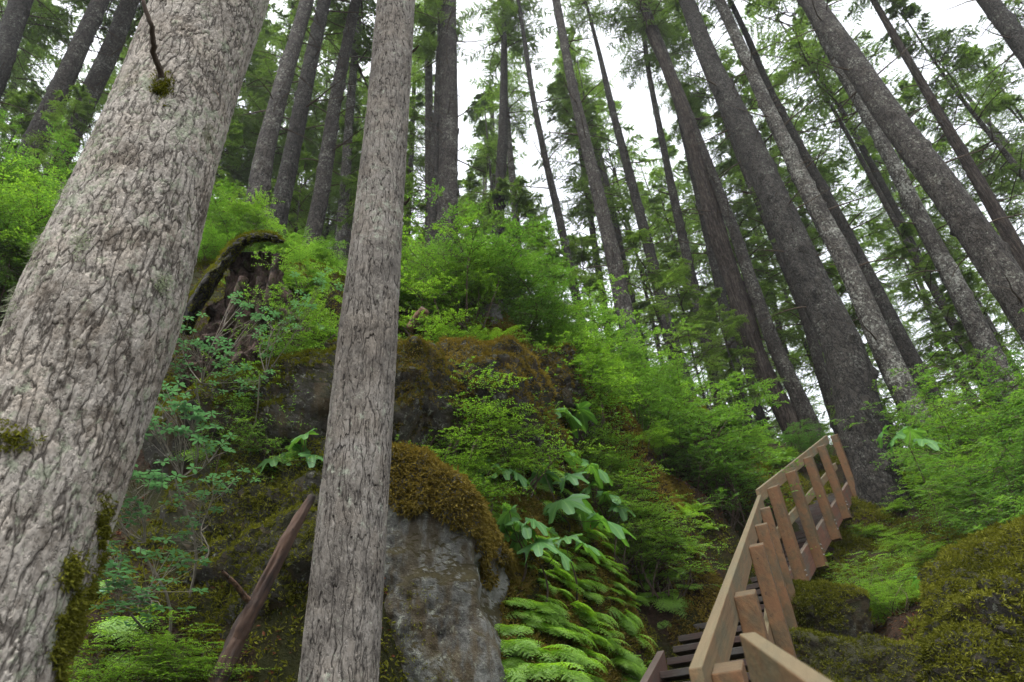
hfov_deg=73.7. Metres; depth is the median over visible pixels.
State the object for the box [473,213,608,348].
shrub
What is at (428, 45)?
conifer tree
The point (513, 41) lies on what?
conifer tree
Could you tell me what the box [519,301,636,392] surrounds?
shrub
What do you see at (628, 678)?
fern
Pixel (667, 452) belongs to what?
shrub
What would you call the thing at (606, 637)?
fern
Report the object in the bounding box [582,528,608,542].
fern
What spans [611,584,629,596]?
fern
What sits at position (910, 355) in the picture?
conifer tree
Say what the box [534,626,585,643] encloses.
fern
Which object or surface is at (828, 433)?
conifer tree
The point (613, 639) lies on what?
fern
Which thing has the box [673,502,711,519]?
fern
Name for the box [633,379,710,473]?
shrub
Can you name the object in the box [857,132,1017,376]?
conifer tree
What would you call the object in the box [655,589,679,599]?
fern
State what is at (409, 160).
conifer tree
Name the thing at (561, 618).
fern
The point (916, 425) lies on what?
shrub
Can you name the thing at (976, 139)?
conifer tree
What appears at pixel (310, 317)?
shrub
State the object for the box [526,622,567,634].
fern
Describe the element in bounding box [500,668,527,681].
fern
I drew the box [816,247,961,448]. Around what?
young conifer
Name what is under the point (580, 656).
fern
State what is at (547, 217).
conifer tree
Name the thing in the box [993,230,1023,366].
conifer tree
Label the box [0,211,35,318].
shrub
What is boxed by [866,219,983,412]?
conifer tree
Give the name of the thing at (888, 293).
conifer tree
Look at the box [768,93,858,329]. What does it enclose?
conifer tree
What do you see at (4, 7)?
conifer tree
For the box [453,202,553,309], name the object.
shrub
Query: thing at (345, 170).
conifer tree
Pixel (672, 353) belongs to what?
shrub
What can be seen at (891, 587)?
shrub
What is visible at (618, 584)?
fern
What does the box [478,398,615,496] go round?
shrub
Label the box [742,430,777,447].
shrub
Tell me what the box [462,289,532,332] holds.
rock slab
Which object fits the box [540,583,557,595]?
fern
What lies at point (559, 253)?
young conifer
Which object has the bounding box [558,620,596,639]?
fern
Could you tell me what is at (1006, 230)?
conifer tree
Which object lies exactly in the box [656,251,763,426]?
young conifer
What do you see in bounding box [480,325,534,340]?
fern
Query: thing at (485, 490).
shrub
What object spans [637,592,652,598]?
fern
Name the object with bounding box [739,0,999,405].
conifer tree
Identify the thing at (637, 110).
sky
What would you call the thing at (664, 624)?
fern
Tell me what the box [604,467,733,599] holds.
shrub
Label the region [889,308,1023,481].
shrub
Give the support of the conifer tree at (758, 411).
on the ground
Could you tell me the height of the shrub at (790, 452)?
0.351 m
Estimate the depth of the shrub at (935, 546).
7.54 m
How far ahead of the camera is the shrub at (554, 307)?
8.59 m
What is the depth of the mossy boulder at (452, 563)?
4.26 m
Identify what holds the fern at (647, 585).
on the ground
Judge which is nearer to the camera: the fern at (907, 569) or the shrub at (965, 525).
the shrub at (965, 525)
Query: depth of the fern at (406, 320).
7.89 m
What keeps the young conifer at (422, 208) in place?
on the ground
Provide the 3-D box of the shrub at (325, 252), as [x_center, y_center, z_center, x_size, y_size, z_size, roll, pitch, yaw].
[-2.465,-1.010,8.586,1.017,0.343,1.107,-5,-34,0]
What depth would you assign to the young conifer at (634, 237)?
16.89 m
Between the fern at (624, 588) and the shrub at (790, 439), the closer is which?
the fern at (624, 588)
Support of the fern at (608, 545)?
on the ground
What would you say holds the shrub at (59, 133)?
on the ground
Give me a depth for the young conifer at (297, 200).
19.31 m
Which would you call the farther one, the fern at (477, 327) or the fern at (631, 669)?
the fern at (477, 327)
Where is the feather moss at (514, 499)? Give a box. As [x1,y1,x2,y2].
[451,313,831,681]
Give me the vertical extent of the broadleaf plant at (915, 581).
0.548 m
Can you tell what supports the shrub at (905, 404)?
on the ground
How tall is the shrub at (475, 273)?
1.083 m
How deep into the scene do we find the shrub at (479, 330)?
7.78 m
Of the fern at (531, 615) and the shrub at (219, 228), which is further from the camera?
the shrub at (219, 228)
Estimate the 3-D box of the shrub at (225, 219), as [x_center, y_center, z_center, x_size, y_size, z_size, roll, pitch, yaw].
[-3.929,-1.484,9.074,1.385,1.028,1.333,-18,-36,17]
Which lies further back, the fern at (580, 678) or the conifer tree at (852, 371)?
the conifer tree at (852, 371)
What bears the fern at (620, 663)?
on the ground
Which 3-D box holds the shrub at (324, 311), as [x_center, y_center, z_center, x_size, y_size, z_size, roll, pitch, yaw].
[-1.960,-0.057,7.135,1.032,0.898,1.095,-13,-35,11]
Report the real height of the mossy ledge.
1.796 m
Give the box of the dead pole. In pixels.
[207,494,315,681]
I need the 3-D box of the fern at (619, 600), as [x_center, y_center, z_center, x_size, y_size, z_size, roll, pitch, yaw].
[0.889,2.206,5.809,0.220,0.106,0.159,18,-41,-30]
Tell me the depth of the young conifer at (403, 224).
20.23 m
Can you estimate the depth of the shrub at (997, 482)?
6.89 m
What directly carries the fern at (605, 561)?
on the ground
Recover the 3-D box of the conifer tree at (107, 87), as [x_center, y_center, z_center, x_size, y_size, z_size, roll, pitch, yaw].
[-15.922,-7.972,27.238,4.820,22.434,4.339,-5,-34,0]
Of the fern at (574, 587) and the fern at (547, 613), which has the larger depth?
the fern at (574, 587)
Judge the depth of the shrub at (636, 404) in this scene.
9.14 m
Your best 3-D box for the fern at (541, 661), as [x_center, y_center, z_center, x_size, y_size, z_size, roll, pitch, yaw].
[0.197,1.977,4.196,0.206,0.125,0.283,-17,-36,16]
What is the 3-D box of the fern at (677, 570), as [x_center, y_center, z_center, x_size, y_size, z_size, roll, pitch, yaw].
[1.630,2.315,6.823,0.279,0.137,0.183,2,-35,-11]
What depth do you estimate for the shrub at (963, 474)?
7.44 m
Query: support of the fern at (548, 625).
on the ground
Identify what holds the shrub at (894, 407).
on the ground
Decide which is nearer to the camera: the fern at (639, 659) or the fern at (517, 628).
the fern at (517, 628)
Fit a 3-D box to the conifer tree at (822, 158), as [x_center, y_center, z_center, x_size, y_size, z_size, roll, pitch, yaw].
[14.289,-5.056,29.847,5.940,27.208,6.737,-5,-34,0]
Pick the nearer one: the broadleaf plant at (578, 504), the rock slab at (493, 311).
the broadleaf plant at (578, 504)
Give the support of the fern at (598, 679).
on the ground
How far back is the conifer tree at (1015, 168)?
21.94 m
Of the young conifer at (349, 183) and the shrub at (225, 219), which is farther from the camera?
the young conifer at (349, 183)
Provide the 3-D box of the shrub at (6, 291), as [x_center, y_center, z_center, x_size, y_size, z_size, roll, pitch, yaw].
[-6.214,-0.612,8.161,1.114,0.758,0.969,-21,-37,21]
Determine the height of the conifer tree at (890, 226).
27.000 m
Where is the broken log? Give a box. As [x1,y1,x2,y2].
[406,306,429,333]
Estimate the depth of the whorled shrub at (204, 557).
4.03 m
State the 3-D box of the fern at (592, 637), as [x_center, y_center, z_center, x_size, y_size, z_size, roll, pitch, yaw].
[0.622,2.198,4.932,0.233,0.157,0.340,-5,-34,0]
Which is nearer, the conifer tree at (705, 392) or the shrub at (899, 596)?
the shrub at (899, 596)
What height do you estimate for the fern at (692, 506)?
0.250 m
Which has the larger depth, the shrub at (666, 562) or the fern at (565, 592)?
the shrub at (666, 562)
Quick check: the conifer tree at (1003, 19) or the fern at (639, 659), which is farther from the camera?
the conifer tree at (1003, 19)
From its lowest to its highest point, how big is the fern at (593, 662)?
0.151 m
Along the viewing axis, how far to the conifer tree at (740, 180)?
35.06 m
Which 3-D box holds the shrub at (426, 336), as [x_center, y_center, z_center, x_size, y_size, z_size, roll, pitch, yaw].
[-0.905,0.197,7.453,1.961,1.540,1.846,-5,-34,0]
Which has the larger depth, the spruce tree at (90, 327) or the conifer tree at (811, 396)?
the conifer tree at (811, 396)
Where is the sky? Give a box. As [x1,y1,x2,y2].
[0,0,1023,445]
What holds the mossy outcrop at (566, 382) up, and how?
on the ground
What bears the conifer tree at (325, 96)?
on the ground
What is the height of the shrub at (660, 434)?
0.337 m
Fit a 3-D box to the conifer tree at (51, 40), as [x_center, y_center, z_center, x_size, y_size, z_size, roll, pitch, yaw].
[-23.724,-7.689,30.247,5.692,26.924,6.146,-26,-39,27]
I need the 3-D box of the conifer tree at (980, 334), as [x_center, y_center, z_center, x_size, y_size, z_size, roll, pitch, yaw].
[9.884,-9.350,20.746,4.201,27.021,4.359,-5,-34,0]
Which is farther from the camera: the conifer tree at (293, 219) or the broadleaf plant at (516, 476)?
the conifer tree at (293, 219)
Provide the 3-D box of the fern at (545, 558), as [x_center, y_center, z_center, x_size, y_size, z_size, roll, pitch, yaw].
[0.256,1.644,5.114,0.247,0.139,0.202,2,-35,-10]
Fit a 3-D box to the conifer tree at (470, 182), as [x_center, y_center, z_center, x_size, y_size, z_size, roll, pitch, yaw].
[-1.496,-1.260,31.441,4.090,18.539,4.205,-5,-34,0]
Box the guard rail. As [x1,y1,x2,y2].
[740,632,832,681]
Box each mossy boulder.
[125,437,325,650]
[384,440,525,681]
[910,514,1023,681]
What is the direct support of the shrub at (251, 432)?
on the ground
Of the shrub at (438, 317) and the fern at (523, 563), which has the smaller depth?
the fern at (523, 563)
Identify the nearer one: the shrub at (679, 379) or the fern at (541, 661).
the fern at (541, 661)
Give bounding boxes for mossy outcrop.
[315,335,474,471]
[436,333,576,485]
[523,341,604,449]
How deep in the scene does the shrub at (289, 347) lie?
5.38 m
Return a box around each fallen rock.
[774,626,925,681]
[791,577,875,638]
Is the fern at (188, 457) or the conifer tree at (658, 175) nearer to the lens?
the fern at (188, 457)
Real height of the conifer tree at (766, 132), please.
21.407 m
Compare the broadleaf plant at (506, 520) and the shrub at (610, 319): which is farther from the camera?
the shrub at (610, 319)
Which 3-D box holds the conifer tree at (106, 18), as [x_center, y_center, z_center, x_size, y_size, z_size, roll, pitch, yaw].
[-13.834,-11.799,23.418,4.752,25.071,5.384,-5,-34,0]
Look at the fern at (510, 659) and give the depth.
4.04 m
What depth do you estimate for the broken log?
7.20 m
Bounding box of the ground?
[0,195,997,681]
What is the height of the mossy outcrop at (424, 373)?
1.978 m
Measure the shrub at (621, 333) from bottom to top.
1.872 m
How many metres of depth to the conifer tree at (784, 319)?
34.87 m
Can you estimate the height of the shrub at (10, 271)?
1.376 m
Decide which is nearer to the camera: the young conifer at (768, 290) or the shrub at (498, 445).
the shrub at (498, 445)
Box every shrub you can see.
[0,109,49,224]
[0,115,83,210]
[0,135,75,222]
[0,154,57,292]
[0,157,66,310]
[0,183,38,311]
[0,189,30,311]
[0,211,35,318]
[0,262,13,311]
[1,166,70,232]
[88,537,210,653]
[116,458,201,645]
[145,380,237,597]
[151,468,260,574]
[169,291,281,469]
[187,279,325,451]
[187,367,265,484]
[195,241,337,392]
[197,218,245,262]
[198,206,244,256]
[201,177,265,252]
[202,322,338,436]
[204,181,289,251]
[209,267,343,441]
[219,244,322,297]
[220,395,322,487]
[229,221,315,258]
[282,243,346,295]
[286,236,341,270]
[288,227,348,274]
[290,288,342,343]
[337,212,526,335]
[396,434,533,510]
[398,272,492,342]
[399,268,440,315]
[400,178,571,330]
[400,308,468,336]
[409,361,554,502]
[411,241,518,332]
[423,356,535,494]
[429,425,529,518]
[432,310,493,342]
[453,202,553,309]
[472,248,532,307]
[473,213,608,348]
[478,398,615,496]
[498,260,595,348]
[498,320,660,462]
[518,287,614,356]
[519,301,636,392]
[522,316,582,348]
[532,391,579,433]
[557,274,700,388]
[568,299,700,424]
[570,328,639,408]
[572,394,663,507]
[578,423,652,518]
[588,480,726,574]
[592,470,670,572]
[600,347,633,377]
[602,340,700,437]
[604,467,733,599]
[609,337,719,467]
[619,418,679,453]
[619,532,727,609]
[620,375,653,413]
[633,352,801,517]
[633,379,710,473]
[635,353,714,424]
[635,418,662,436]
[640,378,820,528]
[649,361,701,407]
[651,359,696,389]
[653,432,686,460]
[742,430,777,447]
[761,418,832,471]
[764,446,800,467]
[780,415,835,465]
[811,536,907,601]
[823,550,920,623]
[829,365,1007,503]
[838,559,900,623]
[841,568,921,617]
[846,520,908,540]
[859,582,908,627]
[868,371,978,488]
[870,349,1023,535]
[873,377,1023,530]
[873,575,920,612]
[875,528,927,552]
[876,491,920,515]
[884,389,977,503]
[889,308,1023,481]
[890,390,1023,549]
[892,536,947,570]
[894,439,1007,529]
[899,454,1023,543]
[908,487,934,502]
[914,373,1023,501]
[917,452,1023,530]
[929,481,1022,551]
[933,407,1023,526]
[947,451,1023,524]
[959,389,1023,508]
[962,480,1023,534]
[977,500,1023,529]
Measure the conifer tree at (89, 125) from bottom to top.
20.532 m
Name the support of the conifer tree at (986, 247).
on the ground
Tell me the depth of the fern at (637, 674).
5.25 m
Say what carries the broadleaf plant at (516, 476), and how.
on the ground
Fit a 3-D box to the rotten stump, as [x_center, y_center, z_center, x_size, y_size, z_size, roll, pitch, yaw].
[-2.494,-0.011,6.348,1.888,1.811,1.222,-23,-38,24]
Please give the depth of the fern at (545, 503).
6.04 m
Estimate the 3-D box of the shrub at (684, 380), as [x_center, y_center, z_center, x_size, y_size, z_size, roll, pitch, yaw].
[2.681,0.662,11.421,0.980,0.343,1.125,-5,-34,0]
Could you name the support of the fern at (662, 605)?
on the ground
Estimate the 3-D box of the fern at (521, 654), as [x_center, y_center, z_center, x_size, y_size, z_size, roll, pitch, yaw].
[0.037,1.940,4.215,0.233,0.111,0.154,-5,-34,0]
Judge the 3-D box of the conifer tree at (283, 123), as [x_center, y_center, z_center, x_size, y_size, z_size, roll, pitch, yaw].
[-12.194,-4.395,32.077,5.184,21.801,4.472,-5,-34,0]
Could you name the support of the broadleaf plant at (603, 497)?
on the ground
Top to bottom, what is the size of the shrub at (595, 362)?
1.588 m
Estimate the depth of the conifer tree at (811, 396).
44.39 m
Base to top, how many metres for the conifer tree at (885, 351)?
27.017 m
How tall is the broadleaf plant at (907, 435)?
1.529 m
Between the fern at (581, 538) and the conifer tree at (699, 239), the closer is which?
the fern at (581, 538)
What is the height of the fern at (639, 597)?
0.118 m
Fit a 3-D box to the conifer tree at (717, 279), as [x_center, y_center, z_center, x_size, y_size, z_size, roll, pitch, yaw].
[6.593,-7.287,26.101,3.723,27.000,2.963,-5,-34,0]
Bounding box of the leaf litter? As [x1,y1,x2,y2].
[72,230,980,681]
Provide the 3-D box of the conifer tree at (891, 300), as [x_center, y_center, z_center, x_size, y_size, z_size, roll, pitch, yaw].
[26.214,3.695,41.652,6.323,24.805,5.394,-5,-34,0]
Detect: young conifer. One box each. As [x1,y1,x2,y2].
[0,88,47,169]
[3,84,96,188]
[210,118,245,215]
[269,143,344,268]
[326,129,426,279]
[346,197,418,263]
[406,198,468,280]
[479,175,572,324]
[520,226,600,345]
[559,232,622,356]
[612,228,725,379]
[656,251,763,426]
[696,287,786,425]
[724,261,827,443]
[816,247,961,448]
[882,220,1023,426]
[919,311,993,422]
[938,260,1023,421]
[994,303,1023,352]
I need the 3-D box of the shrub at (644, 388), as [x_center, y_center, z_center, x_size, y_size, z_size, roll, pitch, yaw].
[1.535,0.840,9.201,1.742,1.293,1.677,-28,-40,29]
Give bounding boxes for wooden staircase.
[640,434,856,681]
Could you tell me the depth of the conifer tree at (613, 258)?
18.08 m
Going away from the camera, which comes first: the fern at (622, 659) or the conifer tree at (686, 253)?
the fern at (622, 659)
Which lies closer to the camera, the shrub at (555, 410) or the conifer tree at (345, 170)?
the shrub at (555, 410)
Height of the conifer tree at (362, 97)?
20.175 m
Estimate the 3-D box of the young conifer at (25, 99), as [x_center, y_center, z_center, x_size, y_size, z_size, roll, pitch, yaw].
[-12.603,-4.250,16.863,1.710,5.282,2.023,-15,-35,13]
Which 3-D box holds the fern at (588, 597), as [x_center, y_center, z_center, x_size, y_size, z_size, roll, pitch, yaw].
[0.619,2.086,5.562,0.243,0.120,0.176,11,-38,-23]
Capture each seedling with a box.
[66,604,236,681]
[109,633,281,681]
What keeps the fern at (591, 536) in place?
on the ground
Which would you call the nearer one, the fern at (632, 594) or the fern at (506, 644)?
the fern at (506, 644)
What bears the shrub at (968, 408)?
on the ground
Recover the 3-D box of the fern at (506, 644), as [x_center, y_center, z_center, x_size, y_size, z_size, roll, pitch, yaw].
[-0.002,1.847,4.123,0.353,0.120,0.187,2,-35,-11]
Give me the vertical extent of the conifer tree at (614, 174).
28.363 m
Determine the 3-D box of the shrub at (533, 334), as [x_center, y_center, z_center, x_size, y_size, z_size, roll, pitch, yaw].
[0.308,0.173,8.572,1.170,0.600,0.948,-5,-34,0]
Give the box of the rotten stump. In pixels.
[177,229,313,392]
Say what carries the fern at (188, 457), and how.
on the ground
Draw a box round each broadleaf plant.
[247,448,291,472]
[282,428,323,467]
[303,320,337,342]
[469,456,532,502]
[496,503,552,581]
[509,531,575,601]
[512,462,635,546]
[548,527,605,600]
[552,446,612,492]
[554,401,597,438]
[580,477,635,526]
[876,424,949,526]
[910,560,933,588]
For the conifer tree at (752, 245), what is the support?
on the ground
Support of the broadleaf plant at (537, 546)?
on the ground
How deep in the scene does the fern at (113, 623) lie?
3.61 m
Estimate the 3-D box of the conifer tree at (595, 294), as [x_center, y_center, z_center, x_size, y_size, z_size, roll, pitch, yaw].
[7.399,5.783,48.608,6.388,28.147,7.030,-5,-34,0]
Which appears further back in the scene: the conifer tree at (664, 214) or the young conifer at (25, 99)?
the conifer tree at (664, 214)
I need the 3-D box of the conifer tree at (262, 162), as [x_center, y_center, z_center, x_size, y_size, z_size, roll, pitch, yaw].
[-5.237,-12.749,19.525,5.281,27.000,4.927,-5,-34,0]
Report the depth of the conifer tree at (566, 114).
27.95 m
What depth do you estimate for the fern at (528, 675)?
3.96 m
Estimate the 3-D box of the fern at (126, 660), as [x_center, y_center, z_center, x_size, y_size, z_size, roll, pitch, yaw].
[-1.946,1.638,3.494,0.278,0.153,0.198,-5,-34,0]
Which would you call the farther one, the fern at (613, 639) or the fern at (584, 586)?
the fern at (584, 586)
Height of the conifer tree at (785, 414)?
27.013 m
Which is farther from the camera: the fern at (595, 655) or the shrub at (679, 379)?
the shrub at (679, 379)
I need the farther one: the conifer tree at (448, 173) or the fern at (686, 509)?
the conifer tree at (448, 173)
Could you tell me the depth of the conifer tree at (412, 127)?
30.18 m
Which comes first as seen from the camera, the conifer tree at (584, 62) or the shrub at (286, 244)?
the shrub at (286, 244)
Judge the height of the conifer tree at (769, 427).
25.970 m
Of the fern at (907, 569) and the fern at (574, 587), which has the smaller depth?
the fern at (574, 587)
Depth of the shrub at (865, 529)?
10.37 m
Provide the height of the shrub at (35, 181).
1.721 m
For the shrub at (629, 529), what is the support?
on the ground
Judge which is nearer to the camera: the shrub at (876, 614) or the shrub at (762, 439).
the shrub at (876, 614)
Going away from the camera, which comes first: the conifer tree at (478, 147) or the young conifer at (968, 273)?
the young conifer at (968, 273)
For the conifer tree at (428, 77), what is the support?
on the ground
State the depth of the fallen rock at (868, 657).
3.86 m
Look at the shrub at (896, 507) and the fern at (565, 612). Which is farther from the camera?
the shrub at (896, 507)
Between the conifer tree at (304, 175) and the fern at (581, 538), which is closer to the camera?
the fern at (581, 538)
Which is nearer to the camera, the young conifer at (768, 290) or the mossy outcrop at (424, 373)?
the mossy outcrop at (424, 373)
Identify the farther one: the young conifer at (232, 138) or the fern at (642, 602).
the young conifer at (232, 138)
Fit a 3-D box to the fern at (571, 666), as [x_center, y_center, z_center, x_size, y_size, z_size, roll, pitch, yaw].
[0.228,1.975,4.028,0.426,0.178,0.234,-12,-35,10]
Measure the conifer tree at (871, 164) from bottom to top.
27.016 m
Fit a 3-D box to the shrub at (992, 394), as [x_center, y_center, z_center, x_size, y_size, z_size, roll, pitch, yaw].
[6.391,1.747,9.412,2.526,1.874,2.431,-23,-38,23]
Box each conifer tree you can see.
[0,0,29,56]
[0,0,55,175]
[0,0,72,122]
[0,0,82,149]
[0,0,85,70]
[0,99,64,175]
[3,0,147,192]
[13,36,130,189]
[26,0,143,189]
[42,0,146,186]
[71,17,138,111]
[94,0,258,124]
[214,22,300,215]
[214,30,273,209]
[214,100,300,215]
[218,116,284,214]
[219,2,277,198]
[223,0,341,196]
[236,0,336,229]
[238,114,317,242]
[243,0,375,237]
[270,12,369,200]
[276,111,322,241]
[278,0,375,246]
[278,0,429,268]
[292,94,345,246]
[292,146,354,257]
[296,68,407,266]
[313,119,360,258]
[403,92,460,276]
[404,0,470,277]
[404,0,505,275]
[406,47,434,232]
[407,0,473,218]
[410,220,423,259]
[458,87,553,257]
[458,171,491,258]
[458,178,477,238]
[459,0,556,258]
[461,85,526,211]
[461,134,510,252]
[469,19,550,311]
[483,0,602,325]
[521,0,652,381]
[522,202,590,322]
[529,58,641,236]
[538,30,617,356]
[549,0,699,397]
[551,26,689,370]
[566,82,702,365]
[580,263,614,348]
[598,0,805,442]
[601,244,667,367]
[611,2,740,409]
[617,180,691,362]
[622,0,824,441]
[626,0,757,436]
[637,128,741,371]
[642,184,742,371]
[645,42,775,439]
[646,0,914,512]
[659,203,739,426]
[663,0,838,435]
[670,86,808,334]
[676,312,712,403]
[677,111,810,402]
[679,0,949,502]
[681,266,781,437]
[681,340,712,409]
[691,196,803,438]
[697,0,953,433]
[701,338,746,399]
[707,54,895,448]
[712,109,819,413]
[725,224,834,440]
[734,59,909,259]
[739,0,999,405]
[749,194,862,394]
[752,309,831,444]
[755,153,850,367]
[764,0,1023,426]
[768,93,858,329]
[775,256,887,399]
[776,0,1023,341]
[781,274,833,439]
[792,18,1019,386]
[808,216,914,346]
[820,58,1023,384]
[833,187,967,415]
[840,0,1023,270]
[852,145,981,422]
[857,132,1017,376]
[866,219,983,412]
[866,263,977,417]
[877,377,904,446]
[880,0,1023,221]
[890,144,1023,391]
[898,79,1023,288]
[929,50,1023,184]
[930,293,981,393]
[939,0,1023,87]
[955,43,1023,180]
[957,253,1023,373]
[972,0,1023,120]
[974,142,1023,227]
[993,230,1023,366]
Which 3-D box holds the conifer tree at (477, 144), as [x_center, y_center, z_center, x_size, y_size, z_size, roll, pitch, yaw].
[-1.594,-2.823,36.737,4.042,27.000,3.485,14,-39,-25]
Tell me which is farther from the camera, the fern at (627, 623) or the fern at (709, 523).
the fern at (709, 523)
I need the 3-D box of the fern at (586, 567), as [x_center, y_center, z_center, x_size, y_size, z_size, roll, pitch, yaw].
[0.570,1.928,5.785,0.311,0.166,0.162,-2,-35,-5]
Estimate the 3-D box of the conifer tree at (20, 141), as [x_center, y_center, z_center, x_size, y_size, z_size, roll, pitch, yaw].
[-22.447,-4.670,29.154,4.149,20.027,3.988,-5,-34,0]
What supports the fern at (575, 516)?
on the ground
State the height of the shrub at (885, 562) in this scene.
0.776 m
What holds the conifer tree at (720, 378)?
on the ground
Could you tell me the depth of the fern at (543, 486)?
6.25 m
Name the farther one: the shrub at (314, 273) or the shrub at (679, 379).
the shrub at (679, 379)
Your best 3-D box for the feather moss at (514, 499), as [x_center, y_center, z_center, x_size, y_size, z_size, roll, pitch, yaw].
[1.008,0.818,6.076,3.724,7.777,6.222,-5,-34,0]
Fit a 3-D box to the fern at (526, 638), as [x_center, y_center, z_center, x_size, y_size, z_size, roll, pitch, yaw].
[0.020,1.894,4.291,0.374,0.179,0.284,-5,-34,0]
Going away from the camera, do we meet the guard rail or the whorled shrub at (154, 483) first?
the guard rail
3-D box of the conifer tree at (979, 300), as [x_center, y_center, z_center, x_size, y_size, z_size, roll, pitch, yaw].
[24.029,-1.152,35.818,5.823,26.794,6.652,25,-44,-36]
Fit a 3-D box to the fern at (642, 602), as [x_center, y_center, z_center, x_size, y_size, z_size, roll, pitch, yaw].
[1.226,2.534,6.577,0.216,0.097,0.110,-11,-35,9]
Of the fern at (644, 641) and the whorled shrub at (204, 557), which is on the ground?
the fern at (644, 641)
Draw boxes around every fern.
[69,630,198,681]
[91,616,159,649]
[97,579,116,596]
[108,653,153,672]
[169,447,218,462]
[399,315,423,328]
[459,325,480,336]
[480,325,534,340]
[494,624,533,637]
[500,637,536,653]
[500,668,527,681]
[501,655,523,667]
[502,636,544,654]
[502,639,535,658]
[503,657,528,671]
[504,600,539,610]
[504,608,558,625]
[505,668,556,681]
[506,597,566,617]
[512,649,531,660]
[513,644,579,663]
[513,665,569,680]
[514,610,537,617]
[514,662,567,679]
[518,617,544,630]
[519,562,537,570]
[523,620,567,635]
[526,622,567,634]
[528,477,549,491]
[529,662,583,681]
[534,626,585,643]
[535,535,557,547]
[536,594,566,606]
[536,656,556,663]
[537,578,551,585]
[537,601,569,619]
[537,610,569,628]
[538,555,560,567]
[538,569,562,582]
[540,498,569,521]
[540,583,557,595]
[541,614,571,628]
[547,645,588,661]
[549,649,592,672]
[550,566,575,583]
[551,470,564,483]
[551,575,568,585]
[552,587,575,601]
[556,548,571,559]
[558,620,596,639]
[558,668,593,681]
[561,579,582,594]
[565,655,607,673]
[565,671,590,681]
[566,512,581,523]
[567,630,598,652]
[569,555,585,562]
[569,577,598,590]
[570,601,597,623]
[571,533,591,542]
[572,582,594,590]
[572,608,599,624]
[573,548,592,557]
[574,645,614,667]
[576,562,597,569]
[576,563,597,573]
[579,669,600,681]
[580,621,612,639]
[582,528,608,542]
[582,532,600,541]
[582,578,609,592]
[582,591,604,605]
[583,593,600,602]
[586,633,614,652]
[589,611,618,630]
[589,675,605,681]
[596,526,613,540]
[596,638,628,655]
[597,556,611,565]
[599,564,615,573]
[601,541,613,552]
[601,635,620,645]
[602,628,624,640]
[602,646,634,660]
[603,562,628,573]
[605,596,625,605]
[605,606,638,634]
[606,639,618,647]
[608,559,622,567]
[608,579,627,590]
[609,588,625,596]
[609,658,641,672]
[610,657,639,671]
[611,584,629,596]
[613,654,640,674]
[614,571,630,582]
[617,618,637,635]
[617,663,642,675]
[619,653,643,668]
[619,673,640,681]
[620,588,636,597]
[623,600,641,607]
[623,663,647,678]
[624,579,641,588]
[625,609,643,631]
[627,665,645,680]
[629,632,657,653]
[633,595,647,602]
[635,600,649,605]
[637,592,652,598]
[638,583,654,589]
[650,594,686,613]
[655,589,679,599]
[657,620,670,627]
[662,572,680,579]
[662,597,693,611]
[666,567,687,574]
[668,537,708,558]
[668,606,686,618]
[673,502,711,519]
[674,584,701,590]
[682,502,716,510]
[690,519,726,529]
[691,500,717,511]
[895,560,919,576]
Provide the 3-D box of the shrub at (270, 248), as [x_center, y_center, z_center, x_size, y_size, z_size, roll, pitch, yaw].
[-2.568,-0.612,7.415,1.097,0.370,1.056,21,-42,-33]
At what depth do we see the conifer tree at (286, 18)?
29.76 m
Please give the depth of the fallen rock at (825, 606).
5.70 m
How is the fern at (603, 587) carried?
on the ground
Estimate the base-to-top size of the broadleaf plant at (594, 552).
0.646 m
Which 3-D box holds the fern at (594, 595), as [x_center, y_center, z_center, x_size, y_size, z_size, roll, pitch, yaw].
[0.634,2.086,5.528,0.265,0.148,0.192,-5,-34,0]
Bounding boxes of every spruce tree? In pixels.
[0,0,269,681]
[298,0,418,681]
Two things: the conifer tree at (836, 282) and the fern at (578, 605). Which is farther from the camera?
the conifer tree at (836, 282)
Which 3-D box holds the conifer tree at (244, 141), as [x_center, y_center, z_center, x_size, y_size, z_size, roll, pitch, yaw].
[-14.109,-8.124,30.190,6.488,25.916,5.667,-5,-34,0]
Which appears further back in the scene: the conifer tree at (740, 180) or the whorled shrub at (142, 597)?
the conifer tree at (740, 180)
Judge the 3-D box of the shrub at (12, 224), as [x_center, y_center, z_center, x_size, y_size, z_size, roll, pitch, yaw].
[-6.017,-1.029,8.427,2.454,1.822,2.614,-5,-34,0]
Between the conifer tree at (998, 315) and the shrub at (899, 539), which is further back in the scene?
the conifer tree at (998, 315)
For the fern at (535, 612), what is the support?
on the ground
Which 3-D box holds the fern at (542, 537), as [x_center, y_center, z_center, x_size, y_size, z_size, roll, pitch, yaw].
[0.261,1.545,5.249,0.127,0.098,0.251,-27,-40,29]
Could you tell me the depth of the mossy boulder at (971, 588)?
3.75 m
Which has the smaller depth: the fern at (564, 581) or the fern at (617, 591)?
the fern at (564, 581)
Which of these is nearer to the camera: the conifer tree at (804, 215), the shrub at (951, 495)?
the shrub at (951, 495)
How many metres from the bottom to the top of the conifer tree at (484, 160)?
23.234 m
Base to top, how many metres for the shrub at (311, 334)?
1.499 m
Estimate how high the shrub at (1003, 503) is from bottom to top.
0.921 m
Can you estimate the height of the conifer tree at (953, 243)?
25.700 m
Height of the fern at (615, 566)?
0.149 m
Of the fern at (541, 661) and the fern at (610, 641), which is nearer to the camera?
the fern at (541, 661)
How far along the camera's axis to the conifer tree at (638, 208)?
23.69 m
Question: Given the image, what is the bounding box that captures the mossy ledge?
[141,345,336,476]
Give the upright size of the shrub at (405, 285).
1.692 m
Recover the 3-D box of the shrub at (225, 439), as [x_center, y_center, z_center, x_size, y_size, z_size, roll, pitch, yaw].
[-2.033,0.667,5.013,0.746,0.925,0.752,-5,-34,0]

